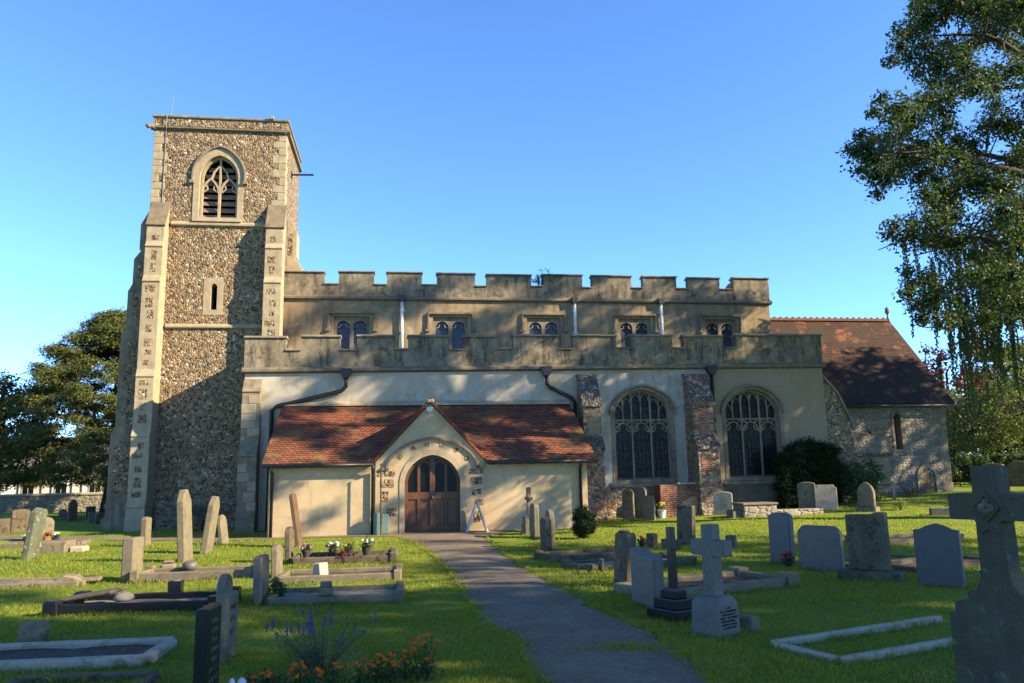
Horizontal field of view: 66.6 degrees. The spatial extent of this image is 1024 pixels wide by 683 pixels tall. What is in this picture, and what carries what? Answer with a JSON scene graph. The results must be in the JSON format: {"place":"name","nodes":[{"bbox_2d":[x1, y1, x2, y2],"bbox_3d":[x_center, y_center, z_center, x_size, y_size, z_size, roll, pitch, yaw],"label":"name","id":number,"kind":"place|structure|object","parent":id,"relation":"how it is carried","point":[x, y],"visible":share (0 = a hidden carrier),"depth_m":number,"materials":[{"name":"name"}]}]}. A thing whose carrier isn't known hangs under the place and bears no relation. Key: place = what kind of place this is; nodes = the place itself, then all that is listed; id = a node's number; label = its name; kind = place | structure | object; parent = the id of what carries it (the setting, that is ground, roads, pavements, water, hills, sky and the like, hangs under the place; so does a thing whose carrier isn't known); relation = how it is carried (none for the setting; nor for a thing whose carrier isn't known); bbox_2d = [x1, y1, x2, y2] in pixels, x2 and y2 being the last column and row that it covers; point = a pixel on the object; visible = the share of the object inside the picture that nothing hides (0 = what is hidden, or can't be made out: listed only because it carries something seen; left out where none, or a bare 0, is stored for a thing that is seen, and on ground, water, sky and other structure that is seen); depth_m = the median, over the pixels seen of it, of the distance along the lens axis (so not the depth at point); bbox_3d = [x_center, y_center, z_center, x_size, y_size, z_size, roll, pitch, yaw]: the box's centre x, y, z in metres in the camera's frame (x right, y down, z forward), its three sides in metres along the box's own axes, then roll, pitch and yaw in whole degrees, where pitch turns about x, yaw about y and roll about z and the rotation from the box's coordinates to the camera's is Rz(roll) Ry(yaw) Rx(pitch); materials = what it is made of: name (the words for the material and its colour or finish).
{"place":"outdoors","nodes":[
{"label":"outdoors","id":0,"kind":"place"},
{"bbox_2d":[0,534,404,540],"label":"walk along church","id":1,"kind":"structure","parent":0,"point":[8,538],"depth_m":23.93,"materials":[{"name":"concrete"}]},
{"bbox_2d":[373,513,388,534],"bbox_3d":[-3.985,5.559,23.770,0.470,0.660,0.180,0,-10,-8],"label":"service cabinet","id":2,"kind":"object","parent":1,"relation":"on","point":[376,523],"visible":0.98,"depth_m":23.69,"materials":[{"name":"green paint"}]},
{"bbox_2d":[0,482,1023,682],"bbox_3d":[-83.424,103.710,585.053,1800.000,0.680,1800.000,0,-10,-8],"label":"lawn","id":3,"kind":"structure","parent":0,"point":[81,525],"depth_m":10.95,"materials":[{"name":"plant"}]},
{"bbox_2d":[10,509,30,532],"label":"gravestone","id":4,"kind":"object","parent":3,"relation":"on","point":[19,520],"visible":0.78,"depth_m":29.15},
{"bbox_2d":[0,369,66,474],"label":"round tree","id":5,"kind":"object","parent":3,"relation":"on","point":[7,385],"visible":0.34,"depth_m":42.35,"materials":[{"name":"green plant"}]},
{"bbox_2d":[17,620,50,642],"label":"gravestone","id":6,"kind":"object","parent":3,"relation":"on","point":[31,630],"visible":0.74,"depth_m":8.48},
{"bbox_2d":[21,507,47,560],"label":"gravestone","id":7,"kind":"object","parent":3,"relation":"on","point":[34,534],"visible":0.8,"depth_m":18.32,"materials":[{"name":"stone"}]},
{"bbox_2d":[2,539,90,547],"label":"grave kerb","id":8,"kind":"structure","parent":3,"relation":"on","point":[18,544],"depth_m":21.83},
{"bbox_2d":[0,575,94,588],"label":"grave kerb","id":9,"kind":"structure","parent":3,"relation":"on","point":[13,582],"depth_m":13.30,"materials":[{"name":"stone"}]},
{"bbox_2d":[53,573,102,581],"bbox_3d":[-7.589,4.119,13.595,0.774,0.140,0.400,2,-10,-18],"label":"stone heap","id":10,"kind":"object","parent":9,"relation":"on","point":[72,577],"visible":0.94,"depth_m":13.53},
{"bbox_2d":[0,492,102,513],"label":"boundary wall","id":11,"kind":"structure","parent":3,"relation":"on","point":[49,502],"depth_m":49.39,"materials":[{"name":"stone"}]},
{"bbox_2d":[14,437,108,493],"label":"house","id":12,"kind":"structure","parent":3,"relation":"on","point":[67,489],"depth_m":66.20,"materials":[{"name":"stone"}]},
{"bbox_2d":[0,306,126,512],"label":"yew tree","id":13,"kind":"object","parent":3,"relation":"on","point":[69,371],"visible":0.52,"depth_m":40.29,"materials":[{"name":"green plant"}]},
{"bbox_2d":[40,539,88,552],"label":"tomb kerb","id":14,"kind":"structure","parent":3,"relation":"on","point":[55,546],"depth_m":20.06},
{"bbox_2d":[67,500,77,520],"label":"gravestone","id":15,"kind":"object","parent":3,"relation":"on","point":[72,510],"visible":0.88,"depth_m":37.16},
{"bbox_2d":[6,670,160,682],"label":"grave kerb","id":16,"kind":"structure","parent":3,"relation":"on","point":[150,676],"depth_m":6.83,"materials":[{"name":"stone"}]},
{"bbox_2d":[0,636,176,672],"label":"grave kerb","id":17,"kind":"structure","parent":3,"relation":"on","point":[55,654],"depth_m":7.77,"materials":[{"name":"stone"}]},
{"bbox_2d":[120,536,143,582],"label":"gravestone","id":18,"kind":"object","parent":3,"relation":"on","point":[132,552],"visible":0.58,"depth_m":13.83,"materials":[{"name":"stone"}]},
{"bbox_2d":[41,586,241,616],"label":"grave kerb","id":19,"kind":"structure","parent":3,"relation":"on","point":[158,601],"depth_m":10.36,"materials":[{"name":"black stone"}]},
{"bbox_2d":[60,586,127,603],"bbox_3d":[-5.740,3.504,10.678,0.730,0.228,0.480,-1,-10,0],"label":"tilted slab","id":20,"kind":"object","parent":19,"relation":"on","point":[78,598],"depth_m":10.50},
{"bbox_2d":[112,592,134,601],"bbox_3d":[-5.315,3.506,10.674,0.280,0.145,0.273,0,-10,-8],"label":"stone","id":21,"kind":"object","parent":19,"relation":"on","point":[123,596],"visible":0.89,"depth_m":10.59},
{"bbox_2d":[167,579,183,592],"bbox_3d":[-4.868,3.558,11.293,0.180,0.215,0.180,0,-10,-8],"label":"flower vase","id":22,"kind":"object","parent":19,"relation":"on","point":[175,585],"visible":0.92,"depth_m":11.21,"materials":[{"name":"black stone"}]},
{"bbox_2d":[140,517,151,546],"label":"gravestone","id":23,"kind":"object","parent":3,"relation":"on","point":[146,526],"visible":0.79,"depth_m":21.33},
{"bbox_2d":[176,489,192,562],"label":"gravestone","id":24,"kind":"object","parent":3,"relation":"on","point":[184,530],"visible":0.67,"depth_m":16.87,"materials":[{"name":"stone"}]},
{"bbox_2d":[129,565,252,582],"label":"grave kerb","id":25,"kind":"structure","parent":3,"relation":"on","point":[152,573],"depth_m":13.78,"materials":[{"name":"stone"}]},
{"bbox_2d":[159,498,224,530],"bbox_3d":[-11.397,6.151,27.713,2.211,1.149,1.254,0,-10,-8],"label":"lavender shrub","id":26,"kind":"object","parent":3,"relation":"on","point":[197,511],"visible":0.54,"depth_m":27.74,"materials":[{"name":"green plant"}]},
{"bbox_2d":[193,602,221,682],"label":"gravestone","id":27,"kind":"object","parent":3,"relation":"on","point":[207,644],"visible":1,"depth_m":6.20,"materials":[{"name":"black stone"}]},
{"bbox_2d":[200,496,219,553],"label":"gravestone","id":28,"kind":"object","parent":3,"relation":"on","point":[209,531],"visible":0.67,"depth_m":18.90,"materials":[{"name":"stone"}]},
{"bbox_2d":[217,515,228,544],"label":"gravestone","id":29,"kind":"object","parent":3,"relation":"on","point":[222,529],"visible":0.77,"depth_m":21.51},
{"bbox_2d":[216,574,232,598],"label":"gravestone","id":30,"kind":"object","parent":3,"relation":"on","point":[224,583],"visible":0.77,"depth_m":10.15,"materials":[{"name":"grey stone"}]},
{"bbox_2d":[216,590,238,663],"bbox_3d":[-2.786,2.839,7.615,0.113,0.740,0.400,0,-10,-4],"label":"gravestone","id":31,"kind":"object","parent":3,"relation":"on","point":[228,600],"visible":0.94,"depth_m":7.52,"materials":[{"name":"grey stone"}]},
{"bbox_2d":[253,554,268,605],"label":"gravestone","id":32,"kind":"object","parent":3,"relation":"on","point":[260,575],"visible":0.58,"depth_m":10.86,"materials":[{"name":"grey stone"}]},
{"bbox_2d":[271,544,282,578],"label":"gravestone","id":33,"kind":"object","parent":3,"relation":"on","point":[276,560],"visible":0.8,"depth_m":13.65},
{"bbox_2d":[266,579,287,596],"bbox_3d":[-3.400,3.590,11.246,0.314,0.330,0.417,-6,-11,25],"label":"grave plant","id":34,"kind":"object","parent":3,"relation":"on","point":[277,586],"visible":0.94,"depth_m":11.25,"materials":[{"name":"green plant"}]},
{"bbox_2d":[285,526,294,562],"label":"gravestone","id":35,"kind":"object","parent":3,"relation":"on","point":[289,545],"visible":0.82,"depth_m":16.51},
{"bbox_2d":[289,493,302,547],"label":"gravestone","id":36,"kind":"object","parent":3,"relation":"on","point":[295,519],"visible":0.8,"depth_m":20.07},
{"bbox_2d":[285,660,308,682],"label":"marigold plant","id":37,"kind":"object","parent":3,"relation":"on","point":[294,665],"visible":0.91,"depth_m":6.44,"materials":[{"name":"green plant"}]},
{"bbox_2d":[294,663,330,682],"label":"marigold plant","id":38,"kind":"object","parent":3,"relation":"on","point":[314,677],"visible":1,"depth_m":6.37,"materials":[{"name":"green plant"}]},
{"bbox_2d":[265,603,376,671],"bbox_3d":[-1.754,2.754,7.153,0.991,0.677,0.516,-2,-10,2],"label":"lavender plant","id":39,"kind":"object","parent":3,"relation":"on","point":[317,661],"visible":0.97,"depth_m":7.13,"materials":[{"name":"green plant"}]},
{"bbox_2d":[317,661,348,682],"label":"marigold plant","id":40,"kind":"object","parent":3,"relation":"on","point":[332,673],"visible":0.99,"depth_m":6.48,"materials":[{"name":"green plant"}]},
{"bbox_2d":[265,581,404,605],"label":"grave kerb","id":41,"kind":"structure","parent":3,"relation":"on","point":[383,593],"depth_m":10.89,"materials":[{"name":"stone"}]},
{"bbox_2d":[319,581,333,595],"bbox_3d":[-2.579,3.421,10.823,0.200,0.170,0.200,1,-10,-13],"label":"memorial block","id":42,"kind":"object","parent":41,"relation":"on","point":[326,587],"depth_m":10.74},
{"bbox_2d":[277,563,402,583],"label":"grave kerb","id":43,"kind":"structure","parent":3,"relation":"on","point":[354,573],"depth_m":13.13,"materials":[{"name":"stone"}]},
{"bbox_2d":[312,562,327,574],"bbox_3d":[-3.266,3.923,13.303,0.240,0.290,0.320,-5,-10,21],"label":"memorial block","id":44,"kind":"object","parent":43,"relation":"on","point":[320,568],"depth_m":13.22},
{"bbox_2d":[290,547,396,564],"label":"grave kerb","id":45,"kind":"structure","parent":3,"relation":"on","point":[380,556],"depth_m":15.90,"materials":[{"name":"stone"}]},
{"bbox_2d":[342,662,378,682],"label":"marigold plant","id":46,"kind":"object","parent":3,"relation":"on","point":[363,668],"visible":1,"depth_m":6.46,"materials":[{"name":"green plant"}]},
{"bbox_2d":[357,655,389,682],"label":"marigold plant","id":47,"kind":"object","parent":3,"relation":"on","point":[378,665],"visible":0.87,"depth_m":6.56,"materials":[{"name":"green plant"}]},
{"bbox_2d":[375,651,402,682],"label":"marigold plant","id":48,"kind":"object","parent":3,"relation":"on","point":[392,664],"visible":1,"depth_m":6.50,"materials":[{"name":"green plant"}]},
{"bbox_2d":[388,650,417,681],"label":"marigold plant","id":49,"kind":"object","parent":3,"relation":"on","point":[404,659],"visible":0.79,"depth_m":6.61,"materials":[{"name":"green plant"}]},
{"bbox_2d":[402,642,434,681],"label":"marigold plant","id":50,"kind":"object","parent":3,"relation":"on","point":[414,650],"visible":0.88,"depth_m":6.61,"materials":[{"name":"green plant"}]},
{"bbox_2d":[412,633,443,681],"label":"marigold plant","id":51,"kind":"object","parent":3,"relation":"on","point":[426,670],"visible":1,"depth_m":6.61,"materials":[{"name":"green plant"}]},
{"bbox_2d":[100,97,954,537],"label":"church","id":52,"kind":"structure","parent":3,"relation":"on","point":[262,375],"depth_m":30.02,"materials":[{"name":"stone"}]},
{"bbox_2d":[202,278,223,314],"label":"slit window","id":53,"kind":"structure","parent":52,"relation":"in","point":[213,291],"depth_m":30.93,"materials":[{"name":"stone"}]},
{"bbox_2d":[189,145,247,222],"bbox_3d":[-11.957,-6.347,32.015,2.280,3.285,0.880,0,-10,-8],"label":"belfry window","id":54,"kind":"structure","parent":52,"relation":"in","point":[218,176],"depth_m":31.89,"materials":[{"name":"stone"}]},
{"bbox_2d":[325,311,376,348],"bbox_3d":[-6.588,-0.344,32.038,2.080,1.761,0.460,0,-10,-8],"label":"clerestory window","id":55,"kind":"structure","parent":52,"relation":"in","point":[348,327],"depth_m":32.11,"materials":[{"name":"stone"}]},
{"bbox_2d":[405,455,459,531],"bbox_3d":[-2.515,4.787,24.640,1.740,2.375,0.195,0,-10,-8],"label":"porch door","id":56,"kind":"structure","parent":52,"relation":"in","point":[432,483],"depth_m":24.65,"materials":[{"name":"brown wood"}]},
{"bbox_2d":[425,312,475,347],"bbox_3d":[-2.578,-0.330,32.607,2.080,1.761,0.460,0,-10,-8],"label":"clerestory window","id":57,"kind":"structure","parent":52,"relation":"in","point":[455,328],"depth_m":32.71,"materials":[{"name":"stone"}]},
{"bbox_2d":[520,313,568,347],"bbox_3d":[1.343,-0.317,33.164,2.080,1.761,0.460,0,-10,-8],"label":"clerestory window","id":58,"kind":"structure","parent":52,"relation":"in","point":[534,325],"depth_m":33.25,"materials":[{"name":"stone"}]},
{"bbox_2d":[612,313,658,346],"bbox_3d":[5.293,-0.303,33.725,2.080,1.761,0.460,0,-10,-8],"label":"clerestory window","id":59,"kind":"structure","parent":52,"relation":"in","point":[626,326],"depth_m":33.80,"materials":[{"name":"stone"}]},
{"bbox_2d":[609,384,680,486],"bbox_3d":[4.945,3.545,29.537,2.720,3.815,0.480,0,-10,-8],"label":"aisle window","id":60,"kind":"structure","parent":52,"relation":"in","point":[641,451],"depth_m":29.63,"materials":[{"name":"glass"}]},
{"bbox_2d":[698,314,744,346],"bbox_3d":[9.154,-0.290,34.273,2.080,1.761,0.460,0,-10,-8],"label":"clerestory window","id":61,"kind":"structure","parent":52,"relation":"in","point":[726,328],"depth_m":34.39,"materials":[{"name":"stone"}]},
{"bbox_2d":[720,384,785,484],"bbox_3d":[9.301,3.560,30.156,2.720,3.815,0.480,0,-10,-8],"label":"aisle window","id":62,"kind":"structure","parent":52,"relation":"in","point":[749,417],"depth_m":30.26,"materials":[{"name":"glass"}]},
{"bbox_2d":[853,431,892,494],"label":"buttress","id":63,"kind":"structure","parent":52,"relation":"in","point":[872,444],"depth_m":34.14,"materials":[{"name":"stone"}]},
{"bbox_2d":[890,409,905,451],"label":"lancet window","id":64,"kind":"structure","parent":52,"relation":"in","point":[901,424],"depth_m":34.77,"materials":[{"name":"stone"}]},
{"bbox_2d":[530,503,538,538],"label":"gravestone","id":65,"kind":"object","parent":3,"relation":"on","point":[534,520],"visible":0.8,"depth_m":21.52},
{"bbox_2d":[540,517,551,550],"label":"gravestone","id":66,"kind":"object","parent":3,"relation":"on","point":[545,533],"visible":0.77,"depth_m":17.67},
{"bbox_2d":[394,530,709,682],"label":"footpath","id":67,"kind":"structure","parent":3,"relation":"on","point":[541,615],"depth_m":8.94,"materials":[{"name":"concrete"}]},
{"bbox_2d":[466,502,488,531],"bbox_3d":[-1.085,5.418,24.014,0.690,0.900,0.440,0,-10,-8],"label":"frame sign","id":68,"kind":"object","parent":67,"relation":"on","point":[472,514],"visible":0.86,"depth_m":23.85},
{"bbox_2d":[569,504,597,538],"bbox_3d":[1.926,4.868,20.834,0.800,1.068,0.783,0,-10,-8],"label":"dwarf conifer","id":69,"kind":"object","parent":3,"relation":"on","point":[583,518],"visible":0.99,"depth_m":20.74,"materials":[{"name":"green plant"}]},
{"bbox_2d":[533,547,649,562],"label":"grave kerb","id":70,"kind":"structure","parent":3,"relation":"on","point":[571,555],"depth_m":15.86,"materials":[{"name":"stone"}]},
{"bbox_2d":[614,530,635,582],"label":"gravestone","id":71,"kind":"object","parent":3,"relation":"on","point":[625,541],"visible":0.77,"depth_m":11.81,"materials":[{"name":"stone"}]},
{"bbox_2d":[560,552,696,571],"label":"grave kerb","id":72,"kind":"structure","parent":3,"relation":"on","point":[589,564],"depth_m":14.52,"materials":[{"name":"stone"}]},
{"bbox_2d":[622,489,634,518],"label":"gravestone","id":73,"kind":"object","parent":3,"relation":"on","point":[628,509],"visible":0.93,"depth_m":27.82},
{"bbox_2d":[633,486,646,518],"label":"gravestone","id":74,"kind":"object","parent":3,"relation":"on","point":[640,492],"visible":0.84,"depth_m":28.07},
{"bbox_2d":[630,547,663,606],"bbox_3d":[1.756,3.118,10.110,0.160,0.846,0.580,3,-11,-22],"label":"gravestone","id":75,"kind":"object","parent":3,"relation":"on","point":[647,576],"visible":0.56,"depth_m":10.02,"materials":[{"name":"grey stone"}]},
{"bbox_2d":[642,495,655,519],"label":"gravestone","id":76,"kind":"object","parent":3,"relation":"on","point":[648,507],"visible":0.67,"depth_m":27.09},
{"bbox_2d":[646,533,657,548],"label":"gravestone","id":77,"kind":"object","parent":3,"relation":"on","point":[651,540],"visible":0.58,"depth_m":17.62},
{"bbox_2d":[646,527,693,622],"bbox_3d":[1.920,2.798,9.318,0.444,1.135,0.503,5,-11,-32],"label":"cross gravestone","id":78,"kind":"object","parent":3,"relation":"on","point":[673,601],"visible":0.86,"depth_m":9.23,"materials":[{"name":"black stone"}]},
{"bbox_2d":[677,505,695,545],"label":"gravestone","id":79,"kind":"object","parent":3,"relation":"on","point":[686,530],"visible":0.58,"depth_m":18.59,"materials":[{"name":"stone"}]},
{"bbox_2d":[613,566,799,597],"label":"grave kerb","id":80,"kind":"structure","parent":3,"relation":"on","point":[745,579],"depth_m":11.48,"materials":[{"name":"stone"}]},
{"bbox_2d":[690,524,740,638],"bbox_3d":[2.157,2.591,8.363,0.369,1.232,0.458,6,-12,-36],"label":"cross gravestone","id":81,"kind":"object","parent":3,"relation":"on","point":[714,610],"visible":0.97,"depth_m":8.27,"materials":[{"name":"grey stone"}]},
{"bbox_2d":[713,492,732,514],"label":"gravestone","id":82,"kind":"object","parent":3,"relation":"on","point":[722,502],"visible":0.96,"depth_m":27.69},
{"bbox_2d":[739,614,759,632],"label":"gravestone","id":83,"kind":"object","parent":3,"relation":"on","point":[752,622],"visible":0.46,"depth_m":8.40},
{"bbox_2d":[726,502,822,517],"bbox_3d":[8.923,5.761,26.458,3.350,0.630,0.800,1,-10,-12],"label":"chest tomb","id":84,"kind":"object","parent":3,"relation":"on","point":[749,509],"visible":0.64,"depth_m":26.04,"materials":[{"name":"stone"}]},
{"bbox_2d":[768,512,795,564],"bbox_3d":[5.022,3.711,14.524,0.140,1.040,0.500,6,-12,-30],"label":"gravestone","id":85,"kind":"object","parent":3,"relation":"on","point":[781,533],"visible":0.7,"depth_m":14.47,"materials":[{"name":"grey stone"}]},
{"bbox_2d":[797,482,814,507],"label":"gravestone","id":86,"kind":"object","parent":3,"relation":"on","point":[805,493],"visible":0.8,"depth_m":28.18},
{"bbox_2d":[768,435,850,508],"bbox_3d":[11.171,5.005,29.456,3.078,2.925,1.558,0,-10,-8],"label":"clipped yew","id":87,"kind":"object","parent":3,"relation":"on","point":[796,462],"visible":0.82,"depth_m":29.12,"materials":[{"name":"green plant"}]},
{"bbox_2d":[797,525,844,571],"bbox_3d":[5.306,3.603,13.402,0.120,0.860,0.800,6,-12,-38],"label":"gravestone","id":88,"kind":"object","parent":3,"relation":"on","point":[820,547],"visible":0.72,"depth_m":13.34,"materials":[{"name":"grey stone"}]},
{"bbox_2d":[814,485,837,509],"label":"gravestone","id":89,"kind":"object","parent":3,"relation":"on","point":[825,497],"visible":0.81,"depth_m":27.84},
{"bbox_2d":[770,615,952,664],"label":"grave kerb","id":90,"kind":"structure","parent":3,"relation":"on","point":[874,654],"depth_m":7.48,"materials":[{"name":"stone"}]},
{"bbox_2d":[839,457,888,503],"bbox_3d":[13.239,5.344,29.653,2.008,1.894,1.425,0,-10,-8],"label":"laurel bush","id":91,"kind":"object","parent":3,"relation":"on","point":[859,475],"visible":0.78,"depth_m":29.41,"materials":[{"name":"green plant"}]},
{"bbox_2d":[855,482,879,511],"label":"gravestone","id":92,"kind":"object","parent":3,"relation":"on","point":[866,496],"visible":0.9,"depth_m":26.54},
{"bbox_2d":[837,512,906,582],"bbox_3d":[5.495,3.213,12.011,0.340,1.150,0.920,8,-13,-43],"label":"gravestone","id":93,"kind":"object","parent":3,"relation":"on","point":[869,551],"visible":0.82,"depth_m":11.93,"materials":[{"name":"stone"}]},
{"bbox_2d":[844,533,964,545],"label":"grave kerb","id":94,"kind":"structure","parent":3,"relation":"on","point":[900,539],"depth_m":17.98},
{"bbox_2d":[835,0,1023,338],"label":"lime tree","id":95,"kind":"object","parent":3,"relation":"on","point":[964,174],"visible":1,"depth_m":22.20,"materials":[{"name":"green plant"}]},
{"bbox_2d":[892,555,979,572],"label":"grave kerb","id":96,"kind":"structure","parent":3,"relation":"on","point":[910,564],"depth_m":13.29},
{"bbox_2d":[913,523,965,587],"bbox_3d":[6.071,3.108,11.086,0.600,1.020,0.100,-10,-13,43],"label":"gravestone","id":97,"kind":"object","parent":3,"relation":"on","point":[939,555],"visible":0.78,"depth_m":11.05,"materials":[{"name":"grey stone"}]},
{"bbox_2d":[878,209,1023,427],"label":"weeping birch","id":98,"kind":"object","parent":3,"relation":"on","point":[967,342],"visible":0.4,"depth_m":30.97,"materials":[{"name":"green plant"}]},
{"bbox_2d":[949,408,978,465],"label":"background tree","id":99,"kind":"object","parent":3,"relation":"on","point":[953,459],"visible":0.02,"depth_m":50.96,"materials":[{"name":"green plant"}]},
{"bbox_2d":[918,334,1022,481],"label":"copper tree","id":100,"kind":"object","parent":3,"relation":"on","point":[941,358],"visible":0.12,"depth_m":54.89,"materials":[{"name":"green plant"}]},
{"bbox_2d":[944,384,1010,475],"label":"tree","id":101,"kind":"object","parent":3,"relation":"on","point":[953,432],"visible":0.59,"depth_m":47.44,"materials":[{"name":"green plant"}]},
{"bbox_2d":[947,465,1023,682],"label":"cross gravestone","id":102,"kind":"object","parent":3,"relation":"on","point":[987,621],"visible":1,"depth_m":5.24,"materials":[{"name":"stone"}]},
{"bbox_2d":[948,393,1023,461],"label":"background tree","id":103,"kind":"object","parent":3,"relation":"on","point":[1017,446],"visible":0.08,"depth_m":52.99,"materials":[{"name":"green plant"}]},
{"bbox_2d":[951,451,1023,486],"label":"hedge","id":104,"kind":"object","parent":3,"relation":"on","point":[966,461],"visible":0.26,"depth_m":41.03,"materials":[{"name":"green plant"}]},
{"bbox_2d":[962,319,1023,463],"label":"tree","id":105,"kind":"object","parent":3,"relation":"on","point":[1013,428],"visible":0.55,"depth_m":45.94,"materials":[{"name":"green plant"}]},
{"bbox_2d":[1007,461,1023,486],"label":"gravestone","id":106,"kind":"object","parent":3,"relation":"on","point":[1015,470],"visible":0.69,"depth_m":39.35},
{"bbox_2d":[0,0,1023,455],"label":"sky","id":107,"kind":"structure","parent":0,"point":[682,139],"materials":[{"name":"blue"}]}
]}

